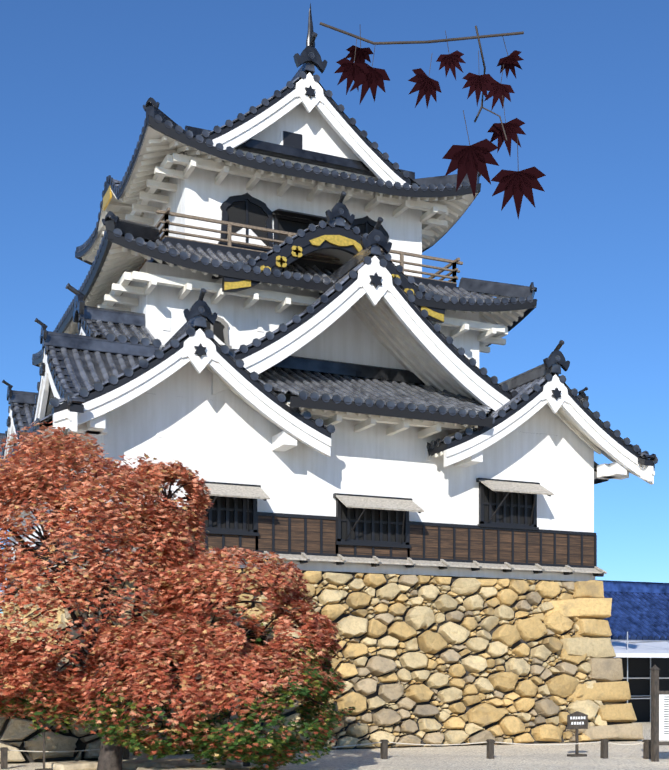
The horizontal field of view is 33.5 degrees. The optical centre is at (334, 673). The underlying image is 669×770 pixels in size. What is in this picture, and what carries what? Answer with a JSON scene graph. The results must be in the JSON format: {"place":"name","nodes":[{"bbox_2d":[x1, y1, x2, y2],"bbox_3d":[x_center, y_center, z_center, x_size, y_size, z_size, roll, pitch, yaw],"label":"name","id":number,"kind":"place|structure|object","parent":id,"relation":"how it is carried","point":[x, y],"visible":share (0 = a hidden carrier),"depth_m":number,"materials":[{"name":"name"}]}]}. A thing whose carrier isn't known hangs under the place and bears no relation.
{"place":"outdoors","nodes":[
{"label":"outdoors","id":0,"kind":"place"},
{"bbox_2d":[103,186,443,321],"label":"gold ornaments","id":1,"kind":"object","parent":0,"point":[339,240],"visible":0.44,"depth_m":30.27},
{"bbox_2d":[113,207,462,305],"bbox_3d":[-2.319,-12.095,35.986,9.460,0.700,9.820,0,0,-24],"label":"balcony railing","id":2,"kind":"object","parent":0,"point":[166,231],"visible":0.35,"depth_m":30.98,"materials":[{"name":"brown wood"}]},
{"bbox_2d":[9,102,594,596],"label":"castle plaster walls","id":3,"kind":"structure","parent":0,"point":[205,432],"depth_m":29.58,"materials":[{"name":"white paint"}]},
{"bbox_2d":[206,313,231,347],"bbox_3d":[-0.284,-9.270,31.353,7.670,0.910,0.120,0,0,-24],"label":"window frame","id":4,"kind":"object","parent":3,"relation":"attached to","point":[223,322],"visible":0.15,"depth_m":30.16,"materials":[{"name":"white paint"}]},
{"bbox_2d":[9,507,593,587],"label":"wood paneling","id":5,"kind":"structure","parent":3,"relation":"attached to","point":[329,538],"depth_m":29.17,"materials":[{"name":"brown wood"}]},
{"bbox_2d":[201,479,553,511],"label":"window awnings","id":6,"kind":"object","parent":3,"relation":"attached to","point":[346,501],"visible":0.83,"depth_m":27.95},
{"bbox_2d":[0,544,606,594],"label":"wall base ledge","id":7,"kind":"object","parent":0,"point":[442,562],"visible":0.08,"depth_m":28.88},
{"bbox_2d":[2,124,610,514],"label":"roof eaves","id":8,"kind":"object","parent":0,"point":[161,156],"depth_m":30.68,"materials":[{"name":"white paint"}]},
{"bbox_2d":[0,3,639,471],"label":"roof ridge tiles","id":9,"kind":"object","parent":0,"point":[370,247],"visible":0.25,"depth_m":29.76,"materials":[{"name":"grey tile"}]},
{"bbox_2d":[0,32,657,471],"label":"castle roof ribs","id":10,"kind":"object","parent":9,"relation":"on","point":[418,396],"visible":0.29,"depth_m":29.14,"materials":[{"name":"grey tile"}]},
{"bbox_2d":[9,741,643,751],"bbox_3d":[0.770,1.540,23.511,14.861,0.091,1.488,0,0,-9],"label":"rope fence","id":11,"kind":"object","parent":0,"point":[374,743],"visible":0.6,"depth_m":24.32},
{"bbox_2d":[1,72,654,518],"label":"gable bargeboards","id":12,"kind":"object","parent":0,"point":[91,420],"visible":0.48,"depth_m":28.49,"materials":[{"name":"white paint"}]},
{"bbox_2d":[0,722,668,769],"bbox_3d":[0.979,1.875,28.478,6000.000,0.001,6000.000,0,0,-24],"label":"gravel ground","id":13,"kind":"structure","parent":0,"point":[540,757],"depth_m":24.12,"materials":[{"name":"grey gravel"}]},
{"bbox_2d":[35,711,52,769],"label":"signpost","id":14,"kind":"object","parent":13,"relation":"on","point":[44,726],"visible":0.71,"depth_m":21.03,"materials":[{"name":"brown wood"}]},
{"bbox_2d":[0,653,153,763],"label":"stone wall","id":15,"kind":"structure","parent":13,"relation":"on","point":[16,729],"depth_m":23.22,"materials":[{"name":"grey stone"}]},
{"bbox_2d":[45,756,276,769],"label":"edging stones","id":16,"kind":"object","parent":13,"relation":"on","point":[138,763],"depth_m":21.36,"materials":[{"name":"beige stone"}]},
{"bbox_2d":[0,421,356,769],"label":"maple tree","id":17,"kind":"object","parent":13,"relation":"on","point":[177,635],"depth_m":19.76,"materials":[{"name":"red plant"}]},
{"bbox_2d":[0,559,643,753],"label":"keep stone base","id":18,"kind":"object","parent":13,"relation":"on","point":[582,610],"visible":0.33,"depth_m":28.95,"materials":[{"name":"beige stone"}]},
{"bbox_2d":[0,739,650,768],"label":"fence posts","id":19,"kind":"object","parent":13,"relation":"on","point":[489,745],"visible":0.73,"depth_m":24.25,"materials":[{"name":"grey wood"}]},
{"bbox_2d":[145,564,637,754],"bbox_3d":[-2.319,-0.345,35.986,15.600,4.440,18.200,0,0,-24],"label":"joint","id":20,"kind":"object","parent":13,"relation":"on","point":[422,630],"visible":0.1,"depth_m":28.74,"materials":[{"name":"beige stone"}]},
{"bbox_2d":[2,79,654,597],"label":"dark wood trim","id":21,"kind":"structure","parent":20,"relation":"on","point":[304,243],"depth_m":29.64,"materials":[{"name":"brown wood"}]},
{"bbox_2d":[567,711,587,756],"bbox_3d":[5.454,1.365,24.997,0.540,1.020,0.200,0,0,-24],"label":"notice sign","id":22,"kind":"object","parent":13,"relation":"on","point":[577,714],"visible":1,"depth_m":24.97,"materials":[{"name":"wood"}]},
{"bbox_2d":[570,716,584,724],"bbox_3d":[5.466,1.065,24.956,0.410,0.180,0.003,0,0,-24],"label":"sign lettering","id":23,"kind":"object","parent":22,"relation":"attached to","point":[582,717],"visible":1,"depth_m":24.96},
{"bbox_2d":[556,582,623,704],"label":"stone base corners","id":24,"kind":"object","parent":13,"relation":"on","point":[558,654],"depth_m":30.73,"materials":[{"name":"beige stone"}]},
{"bbox_2d":[610,632,668,721],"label":"scaffold pipes","id":25,"kind":"object","parent":13,"relation":"on","point":[627,640],"visible":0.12,"depth_m":38.84,"materials":[{"name":"grey metal"}]},
{"bbox_2d":[611,639,668,657],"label":"scaffold tarp","id":26,"kind":"object","parent":25,"relation":"on","point":[650,650],"visible":0.14,"depth_m":38.70,"materials":[{"name":"white"}]},
{"bbox_2d":[613,657,668,721],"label":"dark scaffold","id":27,"kind":"object","parent":13,"relation":"on","point":[638,667],"depth_m":42.76,"materials":[{"name":"black"}]},
{"bbox_2d":[650,665,668,761],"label":"info board posts","id":28,"kind":"object","parent":13,"relation":"on","point":[655,694],"visible":1,"depth_m":23.54,"materials":[{"name":"brown wood"}]},
{"bbox_2d":[659,695,668,739],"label":"information board","id":29,"kind":"object","parent":28,"relation":"attached to","point":[662,724],"visible":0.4,"depth_m":23.58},
{"bbox_2d":[664,699,668,733],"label":"sign text","id":30,"kind":"object","parent":29,"relation":"attached to","point":[666,716],"visible":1,"depth_m":23.57},
{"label":"building","id":31,"kind":"object","parent":13,"relation":"on","visible":0},
{"bbox_2d":[597,580,668,639],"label":"building roof","id":32,"kind":"structure","parent":31,"relation":"on","point":[639,610],"depth_m":44.76,"materials":[{"name":"blue tile"}]},
{"bbox_2d":[0,0,668,612],"label":"sky","id":33,"kind":"structure","parent":0,"point":[590,95],"materials":[{"name":"blue"}]},
{"bbox_2d":[198,199,531,541],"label":"windows","id":34,"kind":"structure","parent":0,"point":[257,215],"depth_m":30.02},
{"bbox_2d":[319,22,545,218],"bbox_3d":[0.195,-1.120,2.246,0.447,0.451,0.277,0,0,6],"label":"maple","id":35,"kind":"object","parent":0,"point":[470,161],"depth_m":2.23,"materials":[{"name":"red plant"}]}
]}

